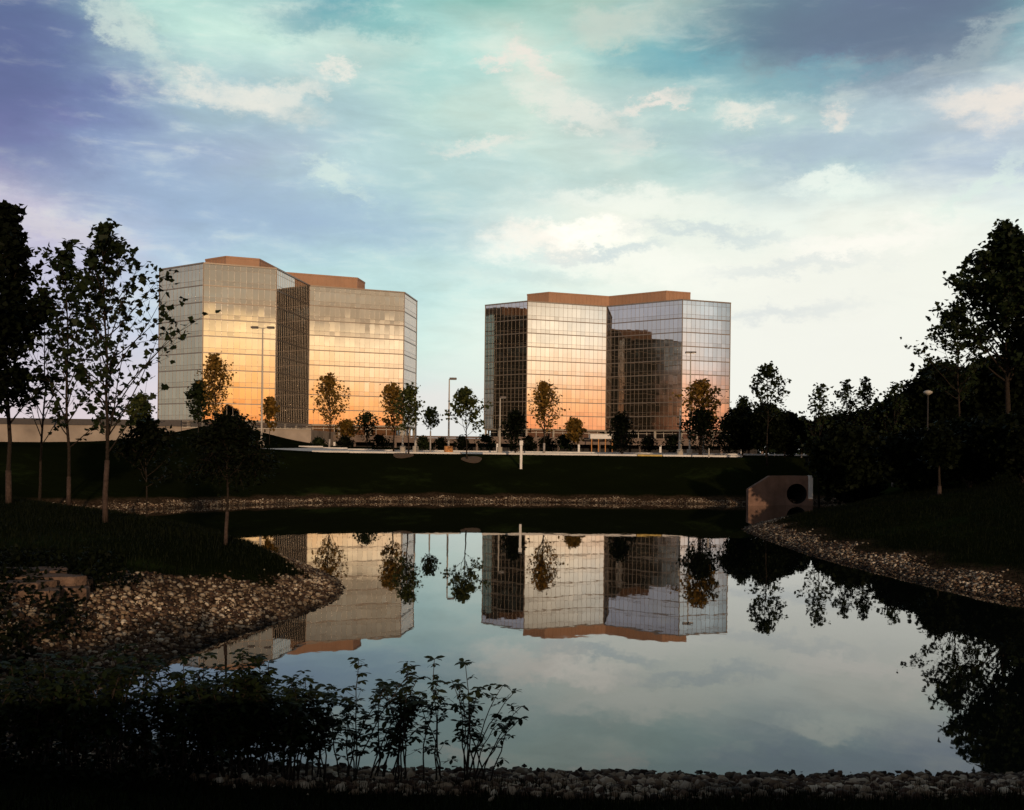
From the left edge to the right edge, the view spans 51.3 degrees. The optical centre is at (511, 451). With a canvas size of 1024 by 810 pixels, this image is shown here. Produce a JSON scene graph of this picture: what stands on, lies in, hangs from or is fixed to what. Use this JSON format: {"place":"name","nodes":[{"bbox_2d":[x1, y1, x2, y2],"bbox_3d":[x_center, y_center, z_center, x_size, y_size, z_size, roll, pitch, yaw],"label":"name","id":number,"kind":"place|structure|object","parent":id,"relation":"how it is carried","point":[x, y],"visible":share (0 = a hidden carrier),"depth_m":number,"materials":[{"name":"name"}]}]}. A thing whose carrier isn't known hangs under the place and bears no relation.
{"place":"outdoors","nodes":[
{"label":"outdoors","id":0,"kind":"place"},
{"bbox_2d":[262,448,686,455],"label":"road","id":1,"kind":"structure","parent":0,"point":[311,449],"depth_m":123.98,"materials":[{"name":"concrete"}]},
{"bbox_2d":[0,426,1023,809],"bbox_3d":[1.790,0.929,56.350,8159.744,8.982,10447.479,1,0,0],"label":"ground","id":2,"kind":"structure","parent":0,"point":[420,476],"depth_m":75.61,"materials":[{"name":"green plant"}]},
{"bbox_2d":[0,662,26,767],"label":"shrub","id":3,"kind":"object","parent":2,"relation":"on","point":[12,692],"visible":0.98,"depth_m":10.91,"materials":[{"name":"green plant"}]},
{"bbox_2d":[0,265,42,413],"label":"tree","id":4,"kind":"object","parent":2,"relation":"on","point":[10,326],"visible":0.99,"depth_m":44.80,"materials":[{"name":"green plant"}]},
{"bbox_2d":[0,580,56,588],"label":"stone slab","id":5,"kind":"structure","parent":2,"relation":"on","point":[46,583],"depth_m":20.85,"materials":[{"name":"beige stone"}]},
{"bbox_2d":[0,587,59,602],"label":"stone slab","id":6,"kind":"structure","parent":2,"relation":"on","point":[22,593],"depth_m":20.53,"materials":[{"name":"beige stone"}]},
{"bbox_2d":[0,199,65,503],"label":"tree","id":7,"kind":"object","parent":2,"relation":"on","point":[15,251],"visible":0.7,"depth_m":47.62,"materials":[{"name":"green plant"}]},
{"bbox_2d":[0,567,66,573],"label":"stone slab","id":8,"kind":"structure","parent":2,"relation":"on","point":[50,570],"depth_m":22.45,"materials":[{"name":"beige stone"}]},
{"bbox_2d":[0,651,80,772],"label":"shrub","id":9,"kind":"object","parent":2,"relation":"on","point":[31,725],"visible":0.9,"depth_m":11.11,"materials":[{"name":"green plant"}]},
{"bbox_2d":[0,573,86,585],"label":"stone slab","id":10,"kind":"structure","parent":2,"relation":"on","point":[63,578],"depth_m":21.67,"materials":[{"name":"beige stone"}]},
{"bbox_2d":[8,294,92,499],"bbox_3d":[-26.099,-2.940,59.892,5.041,12.407,6.042,1,0,43],"label":"tree","id":11,"kind":"object","parent":2,"relation":"on","point":[52,340],"visible":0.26,"depth_m":59.80,"materials":[{"name":"green plant"}]},
{"bbox_2d":[24,660,112,770],"bbox_3d":[-4.682,2.852,11.349,1.002,1.235,0.787,1,0,0],"label":"shrub","id":12,"kind":"object","parent":2,"relation":"on","point":[72,737],"visible":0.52,"depth_m":11.28,"materials":[{"name":"green plant"}]},
{"bbox_2d":[8,238,131,505],"bbox_3d":[-19.837,-3.549,47.691,5.581,12.228,4.904,1,0,0],"label":"tree","id":13,"kind":"object","parent":2,"relation":"on","point":[66,263],"visible":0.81,"depth_m":47.86,"materials":[{"name":"green plant"}]},
{"bbox_2d":[0,543,140,698],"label":"weeds","id":14,"kind":"object","parent":2,"relation":"on","point":[9,554],"visible":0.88,"depth_m":21.42,"materials":[{"name":"green plant"}]},
{"bbox_2d":[57,585,89,601],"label":"stone slab","id":15,"kind":"structure","parent":2,"relation":"on","point":[85,589],"depth_m":21.30,"materials":[{"name":"beige stone"}]},
{"bbox_2d":[0,418,181,441],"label":"wall","id":16,"kind":"structure","parent":2,"relation":"on","point":[24,430],"depth_m":190.98,"materials":[{"name":"beige concrete"}]},
{"bbox_2d":[52,643,166,779],"bbox_3d":[-4.291,2.791,11.328,1.183,1.404,0.892,1,0,-30],"label":"shrub","id":17,"kind":"object","parent":2,"relation":"on","point":[103,727],"visible":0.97,"depth_m":11.24,"materials":[{"name":"green plant"}]},
{"bbox_2d":[105,671,159,770],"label":"shrub","id":18,"kind":"object","parent":2,"relation":"on","point":[135,738],"visible":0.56,"depth_m":11.85,"materials":[{"name":"green plant"}]},
{"bbox_2d":[47,218,220,522],"bbox_3d":[-12.907,-2.779,37.403,5.600,10.781,4.923,1,0,0],"label":"tree","id":19,"kind":"object","parent":2,"relation":"on","point":[104,242],"visible":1,"depth_m":37.42,"materials":[{"name":"green plant"}]},
{"bbox_2d":[123,392,158,426],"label":"tree","id":20,"kind":"object","parent":2,"relation":"on","point":[131,411],"visible":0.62,"depth_m":149.35,"materials":[{"name":"green plant"}]},
{"bbox_2d":[109,412,187,517],"bbox_3d":[-14.726,0.564,42.858,2.947,4.455,2.963,1,0,0],"label":"tree","id":21,"kind":"object","parent":2,"relation":"on","point":[149,434],"visible":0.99,"depth_m":42.78,"materials":[{"name":"green plant"}]},
{"bbox_2d":[0,708,324,793],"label":"weeds","id":22,"kind":"object","parent":2,"relation":"on","point":[8,761],"visible":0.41,"depth_m":11.14,"materials":[{"name":"green plant"}]},
{"bbox_2d":[139,653,203,773],"bbox_3d":[-3.666,2.929,11.680,0.988,1.389,0.648,1,0,36],"label":"shrub","id":23,"kind":"object","parent":2,"relation":"on","point":[174,728],"visible":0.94,"depth_m":11.64,"materials":[{"name":"green plant"}]},
{"bbox_2d":[0,550,345,716],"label":"shore stones","id":24,"kind":"object","parent":2,"relation":"on","point":[143,588],"visible":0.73,"depth_m":22.51,"materials":[{"name":"grey stone"}]},
{"bbox_2d":[155,652,239,773],"bbox_3d":[-3.462,2.994,11.956,0.983,1.407,0.935,1,0,29],"label":"shrub","id":25,"kind":"object","parent":2,"relation":"on","point":[201,750],"visible":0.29,"depth_m":11.93,"materials":[{"name":"green plant"}]},
{"bbox_2d":[183,379,213,431],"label":"tree","id":26,"kind":"object","parent":2,"relation":"on","point":[196,391],"visible":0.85,"depth_m":139.48,"materials":[{"name":"green plant"}]},
{"bbox_2d":[194,351,236,419],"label":"tree","id":27,"kind":"object","parent":2,"relation":"on","point":[215,364],"visible":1,"depth_m":127.69,"materials":[{"name":"green plant"}]},
{"bbox_2d":[183,648,262,778],"bbox_3d":[-3.171,2.935,11.745,0.897,1.477,0.783,1,0,-20],"label":"shrub","id":28,"kind":"object","parent":2,"relation":"on","point":[230,723],"visible":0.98,"depth_m":11.68,"materials":[{"name":"green plant"}]},
{"bbox_2d":[174,410,286,544],"bbox_3d":[-8.327,0.815,31.636,3.220,4.105,3.664,1,0,-22],"label":"tree","id":29,"kind":"object","parent":2,"relation":"on","point":[229,435],"visible":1,"depth_m":31.25,"materials":[{"name":"green plant"}]},
{"bbox_2d":[211,654,303,777],"bbox_3d":[-2.887,2.997,11.995,1.170,1.458,0.798,1,0,33],"label":"shrub","id":30,"kind":"object","parent":2,"relation":"on","point":[260,733],"visible":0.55,"depth_m":11.89,"materials":[{"name":"green plant"}]},
{"bbox_2d":[182,422,336,445],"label":"podium","id":31,"kind":"object","parent":2,"relation":"on","point":[300,434],"visible":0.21,"depth_m":254.96,"materials":[{"name":"concrete"}]},
{"bbox_2d":[251,326,274,445],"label":"lamp pole","id":32,"kind":"object","parent":2,"relation":"on","point":[267,327],"visible":0.79,"depth_m":111.93,"materials":[{"name":"metal"}]},
{"bbox_2d":[258,394,280,444],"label":"tree","id":33,"kind":"object","parent":2,"relation":"on","point":[270,410],"visible":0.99,"depth_m":139.68,"materials":[{"name":"green plant"}]},
{"bbox_2d":[157,256,417,437],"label":"office tower","id":34,"kind":"structure","parent":2,"relation":"on","point":[356,336],"depth_m":275.92,"materials":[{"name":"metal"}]},
{"bbox_2d":[248,670,342,780],"bbox_3d":[-2.408,3.063,11.791,0.939,1.313,0.892,1,0,-43],"label":"shrub","id":35,"kind":"object","parent":2,"relation":"on","point":[295,734],"visible":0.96,"depth_m":11.77,"materials":[{"name":"green plant"}]},
{"bbox_2d":[293,683,340,777],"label":"shrub","id":36,"kind":"object","parent":2,"relation":"on","point":[312,749],"visible":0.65,"depth_m":12.04,"materials":[{"name":"green plant"}]},
{"bbox_2d":[310,372,349,446],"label":"tree","id":37,"kind":"object","parent":2,"relation":"on","point":[329,383],"visible":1,"depth_m":134.59,"materials":[{"name":"green plant"}]},
{"bbox_2d":[334,434,357,447],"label":"bush","id":38,"kind":"object","parent":2,"relation":"on","point":[345,441],"visible":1,"depth_m":148.74,"materials":[{"name":"green plant"}]},
{"bbox_2d":[334,419,359,437],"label":"tree","id":39,"kind":"object","parent":2,"relation":"on","point":[346,426],"visible":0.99,"depth_m":159.67,"materials":[{"name":"green plant"}]},
{"bbox_2d":[351,409,381,448],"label":"tree","id":40,"kind":"object","parent":2,"relation":"on","point":[365,418],"visible":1,"depth_m":149.78,"materials":[{"name":"green plant"}]},
{"bbox_2d":[314,657,419,780],"bbox_3d":[-1.685,3.036,12.039,0.925,1.441,1.115,1,0,-32],"label":"shrub","id":41,"kind":"object","parent":2,"relation":"on","point":[349,707],"visible":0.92,"depth_m":11.94,"materials":[{"name":"green plant"}]},
{"bbox_2d":[368,433,392,449],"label":"bush","id":42,"kind":"object","parent":2,"relation":"on","point":[380,440],"visible":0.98,"depth_m":143.53,"materials":[{"name":"green plant"}]},
{"bbox_2d":[312,450,461,453],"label":"kerb","id":43,"kind":"structure","parent":2,"relation":"on","point":[389,452],"depth_m":101.10,"materials":[{"name":"concrete"}]},
{"bbox_2d":[359,679,429,777],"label":"shrub","id":44,"kind":"object","parent":2,"relation":"on","point":[381,747],"visible":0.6,"depth_m":12.08,"materials":[{"name":"green plant"}]},
{"bbox_2d":[379,382,418,451],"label":"tree","id":45,"kind":"object","parent":2,"relation":"on","point":[392,390],"visible":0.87,"depth_m":117.67,"materials":[{"name":"green plant"}]},
{"bbox_2d":[371,661,430,781],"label":"shrub","id":46,"kind":"object","parent":2,"relation":"on","point":[406,726],"visible":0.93,"depth_m":11.93,"materials":[{"name":"green plant"}]},
{"bbox_2d":[391,382,426,453],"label":"tree","id":47,"kind":"object","parent":2,"relation":"on","point":[409,392],"visible":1,"depth_m":98.75,"materials":[{"name":"green plant"}]},
{"bbox_2d":[413,435,432,449],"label":"bush","id":48,"kind":"object","parent":2,"relation":"on","point":[422,442],"visible":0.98,"depth_m":150.68,"materials":[{"name":"green plant"}]},
{"bbox_2d":[421,406,442,451],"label":"tree","id":49,"kind":"object","parent":2,"relation":"on","point":[430,415],"visible":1,"depth_m":104.83,"materials":[{"name":"green plant"}]},
{"bbox_2d":[408,655,456,778],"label":"shrub","id":50,"kind":"object","parent":2,"relation":"on","point":[440,698],"visible":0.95,"depth_m":12.02,"materials":[{"name":"green plant"}]},
{"bbox_2d":[432,437,447,449],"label":"bush","id":51,"kind":"object","parent":2,"relation":"on","point":[440,443],"visible":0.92,"depth_m":145.52,"materials":[{"name":"green plant"}]},
{"bbox_2d":[444,378,456,451],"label":"lamp pole","id":52,"kind":"object","parent":2,"relation":"on","point":[448,448],"visible":0.77,"depth_m":112.91,"materials":[{"name":"grey metal"}]},
{"bbox_2d":[64,495,842,523],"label":"shore stones","id":53,"kind":"object","parent":2,"relation":"on","point":[273,501],"visible":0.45,"depth_m":83.47,"materials":[{"name":"grey stone"}]},
{"bbox_2d":[452,434,472,450],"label":"bush","id":54,"kind":"object","parent":2,"relation":"on","point":[461,440],"visible":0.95,"depth_m":152.57,"materials":[{"name":"green plant"}]},
{"bbox_2d":[444,658,484,780],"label":"shrub","id":55,"kind":"object","parent":2,"relation":"on","point":[462,663],"visible":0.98,"depth_m":11.94,"materials":[{"name":"green plant"}]},
{"bbox_2d":[461,456,481,462],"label":"mulch bed","id":56,"kind":"object","parent":2,"relation":"on","point":[473,459],"visible":1,"depth_m":97.73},
{"bbox_2d":[442,386,492,458],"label":"tree","id":57,"kind":"object","parent":56,"relation":"on","point":[463,398],"visible":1,"depth_m":97.64,"materials":[{"name":"green plant"}]},
{"bbox_2d":[474,433,498,450],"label":"bush","id":58,"kind":"object","parent":2,"relation":"on","point":[486,438],"visible":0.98,"depth_m":147.65,"materials":[{"name":"green plant"}]},
{"bbox_2d":[455,683,521,780],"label":"shrub","id":59,"kind":"object","parent":2,"relation":"on","point":[477,691],"visible":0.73,"depth_m":12.12,"materials":[{"name":"green plant"}]},
{"bbox_2d":[473,703,528,779],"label":"shrub","id":60,"kind":"object","parent":2,"relation":"on","point":[506,727],"visible":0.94,"depth_m":12.03,"materials":[{"name":"green plant"}]},
{"bbox_2d":[497,396,505,452],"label":"lamp pole","id":61,"kind":"object","parent":2,"relation":"on","point":[499,449],"visible":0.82,"depth_m":127.93,"materials":[{"name":"metal"}]},
{"bbox_2d":[0,751,1023,809],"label":"grass","id":62,"kind":"structure","parent":2,"relation":"on","point":[282,789],"depth_m":10.21,"materials":[{"name":"green plant"}]},
{"bbox_2d":[1,719,1023,801],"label":"shore stones","id":63,"kind":"object","parent":2,"relation":"on","point":[679,779],"visible":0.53,"depth_m":12.09,"materials":[{"name":"grey stone"}]},
{"bbox_2d":[496,406,530,452],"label":"tree","id":64,"kind":"object","parent":2,"relation":"on","point":[514,422],"visible":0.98,"depth_m":127.56,"materials":[{"name":"green plant"}]},
{"bbox_2d":[518,435,539,450],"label":"bush","id":65,"kind":"object","parent":2,"relation":"on","point":[530,445],"visible":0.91,"depth_m":142.65,"materials":[{"name":"green plant"}]},
{"bbox_2d":[536,434,556,452],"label":"bush","id":66,"kind":"object","parent":2,"relation":"on","point":[548,443],"visible":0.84,"depth_m":149.72,"materials":[{"name":"green plant"}]},
{"bbox_2d":[524,380,569,452],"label":"tree","id":67,"kind":"object","parent":2,"relation":"on","point":[542,400],"visible":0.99,"depth_m":123.64,"materials":[{"name":"green plant"}]},
{"bbox_2d":[333,435,762,453],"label":"parking deck","id":68,"kind":"structure","parent":2,"relation":"on","point":[584,446],"depth_m":284.77,"materials":[{"name":"brown concrete"}]},
{"bbox_2d":[299,446,806,455],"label":"kerb","id":69,"kind":"structure","parent":2,"relation":"on","point":[554,452],"depth_m":134.20,"materials":[{"name":"concrete"}]},
{"bbox_2d":[483,452,636,455],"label":"kerb","id":70,"kind":"structure","parent":2,"relation":"on","point":[563,454],"depth_m":101.10,"materials":[{"name":"concrete"}]},
{"bbox_2d":[553,433,575,451],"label":"bush","id":71,"kind":"object","parent":2,"relation":"on","point":[563,442],"visible":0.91,"depth_m":144.56,"materials":[{"name":"green plant"}]},
{"bbox_2d":[559,416,586,451],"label":"tree","id":72,"kind":"object","parent":2,"relation":"on","point":[574,426],"visible":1,"depth_m":139.58,"materials":[{"name":"green plant"}]},
{"bbox_2d":[589,434,612,451],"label":"entrance canopy","id":73,"kind":"object","parent":2,"relation":"on","point":[598,436],"visible":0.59,"depth_m":277.00,"materials":[{"name":"white paint"}]},
{"bbox_2d":[484,290,730,440],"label":"office tower","id":74,"kind":"structure","parent":2,"relation":"on","point":[598,361],"depth_m":322.30,"materials":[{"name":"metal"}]},
{"bbox_2d":[606,409,639,453],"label":"tree","id":75,"kind":"object","parent":2,"relation":"on","point":[620,430],"visible":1,"depth_m":125.71,"materials":[{"name":"green plant"}]},
{"bbox_2d":[635,433,660,452],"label":"bush","id":76,"kind":"object","parent":2,"relation":"on","point":[647,442],"visible":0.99,"depth_m":146.57,"materials":[{"name":"green plant"}]},
{"bbox_2d":[661,433,684,452],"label":"bush","id":77,"kind":"object","parent":2,"relation":"on","point":[672,441],"visible":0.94,"depth_m":141.70,"materials":[{"name":"green plant"}]},
{"bbox_2d":[669,378,730,454],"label":"tree","id":78,"kind":"object","parent":2,"relation":"on","point":[699,389],"visible":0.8,"depth_m":107.64,"materials":[{"name":"green plant"}]},
{"bbox_2d":[677,403,727,454],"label":"tree","id":79,"kind":"object","parent":2,"relation":"on","point":[700,424],"visible":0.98,"depth_m":105.53,"materials":[{"name":"green plant"}]},
{"bbox_2d":[663,455,741,456],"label":"kerb","id":80,"kind":"structure","parent":2,"relation":"on","point":[703,455],"depth_m":101.10,"materials":[{"name":"concrete"}]},
{"bbox_2d":[712,429,734,453],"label":"bush","id":81,"kind":"object","parent":2,"relation":"on","point":[720,442],"visible":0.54,"depth_m":148.56,"materials":[{"name":"green plant"}]},
{"bbox_2d":[716,405,753,456],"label":"tree","id":82,"kind":"object","parent":2,"relation":"on","point":[736,437],"visible":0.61,"depth_m":111.34,"materials":[{"name":"green plant"}]},
{"bbox_2d":[735,399,792,456],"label":"tree","id":83,"kind":"object","parent":2,"relation":"on","point":[755,423],"visible":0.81,"depth_m":106.88,"materials":[{"name":"green plant"}]},
{"bbox_2d":[746,360,791,465],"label":"tree","id":84,"kind":"object","parent":2,"relation":"on","point":[768,371],"visible":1,"depth_m":96.61,"materials":[{"name":"green plant"}]},
{"bbox_2d":[746,475,812,505],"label":"culvert","id":85,"kind":"object","parent":2,"relation":"on","point":[770,490],"visible":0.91,"depth_m":84.42,"materials":[{"name":"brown concrete"}]},
{"bbox_2d":[775,410,798,456],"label":"tree","id":86,"kind":"object","parent":2,"relation":"on","point":[788,449],"visible":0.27,"depth_m":109.28,"materials":[{"name":"green plant"}]},
{"bbox_2d":[787,415,815,456],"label":"tree","id":87,"kind":"object","parent":2,"relation":"on","point":[800,425],"visible":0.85,"depth_m":107.41,"materials":[{"name":"green plant"}]},
{"bbox_2d":[796,383,838,504],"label":"tree","id":88,"kind":"object","parent":2,"relation":"on","point":[818,389],"visible":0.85,"depth_m":85.97,"materials":[{"name":"green plant"}]},
{"bbox_2d":[809,410,862,449],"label":"tree","id":89,"kind":"object","parent":2,"relation":"on","point":[834,424],"visible":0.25,"depth_m":115.75,"materials":[{"name":"green plant"}]},
{"bbox_2d":[804,421,887,505],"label":"tree","id":90,"kind":"object","parent":2,"relation":"on","point":[841,460],"visible":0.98,"depth_m":82.56,"materials":[{"name":"green plant"}]},
{"bbox_2d":[829,379,863,426],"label":"tree","id":91,"kind":"object","parent":2,"relation":"on","point":[846,386],"visible":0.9,"depth_m":98.77,"materials":[{"name":"green plant"}]},
{"bbox_2d":[842,401,887,439],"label":"tree","id":92,"kind":"object","parent":2,"relation":"on","point":[873,426],"visible":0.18,"depth_m":115.48,"materials":[{"name":"green plant"}]},
{"bbox_2d":[851,376,880,428],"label":"tree","id":93,"kind":"object","parent":2,"relation":"on","point":[866,388],"visible":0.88,"depth_m":99.64,"materials":[{"name":"green plant"}]},
{"bbox_2d":[742,517,1023,602],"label":"shore stones","id":94,"kind":"object","parent":2,"relation":"on","point":[762,529],"visible":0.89,"depth_m":37.56,"materials":[{"name":"grey stone"}]},
{"bbox_2d":[871,393,921,439],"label":"tree","id":95,"kind":"object","parent":2,"relation":"on","point":[890,414],"visible":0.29,"depth_m":114.09,"materials":[{"name":"green plant"}]},
{"bbox_2d":[874,381,920,486],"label":"tree","id":96,"kind":"object","parent":2,"relation":"on","point":[893,393],"visible":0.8,"depth_m":90.76,"materials":[{"name":"green plant"}]},
{"bbox_2d":[866,425,955,491],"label":"tree","id":97,"kind":"object","parent":2,"relation":"on","point":[898,463],"visible":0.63,"depth_m":65.15,"materials":[{"name":"green plant"}]},
{"bbox_2d":[895,356,982,432],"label":"tree","id":98,"kind":"object","parent":2,"relation":"on","point":[941,406],"visible":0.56,"depth_m":111.68,"materials":[{"name":"green plant"}]},
{"bbox_2d":[914,422,965,494],"bbox_3d":[22.847,0.420,57.019,2.675,4.034,2.634,1,0,0],"label":"tree","id":99,"kind":"object","parent":2,"relation":"on","point":[940,446],"visible":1,"depth_m":56.62,"materials":[{"name":"green plant"}]},
{"bbox_2d":[900,300,1000,415],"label":"tree","id":100,"kind":"object","parent":2,"relation":"on","point":[953,323],"visible":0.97,"depth_m":85.70,"materials":[{"name":"green plant"}]},
{"bbox_2d":[911,410,1004,488],"bbox_3d":[26.401,-0.050,62.215,6.008,4.562,6.848,1,0,16],"label":"tree","id":101,"kind":"object","parent":2,"relation":"on","point":[972,468],"visible":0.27,"depth_m":60.94,"materials":[{"name":"green plant"}]},
{"bbox_2d":[925,219,1023,413],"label":"tree","id":102,"kind":"object","parent":2,"relation":"on","point":[1004,246],"visible":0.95,"depth_m":85.23,"materials":[{"name":"green plant"}]},
{"bbox_2d":[936,355,1023,419],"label":"tree","id":103,"kind":"object","parent":2,"relation":"on","point":[991,401],"visible":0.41,"depth_m":108.66,"materials":[{"name":"green plant"}]},
{"bbox_2d":[979,343,1023,417],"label":"tree","id":104,"kind":"object","parent":2,"relation":"on","point":[1018,383],"visible":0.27,"depth_m":107.38,"materials":[{"name":"green plant"}]},
{"bbox_2d":[983,243,1023,378],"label":"tree","id":105,"kind":"object","parent":2,"relation":"on","point":[1018,330],"visible":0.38,"depth_m":83.66,"materials":[{"name":"green plant"}]},
{"bbox_2d":[0,0,1023,453],"label":"sky","id":106,"kind":"structure","parent":0,"point":[816,169],"materials":[{"name":"blue"}]},
{"bbox_2d":[91,502,1023,776],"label":"pond water","id":107,"kind":"structure","parent":0,"point":[687,638],"depth_m":22.67,"materials":[{"name":"blue liquid"}]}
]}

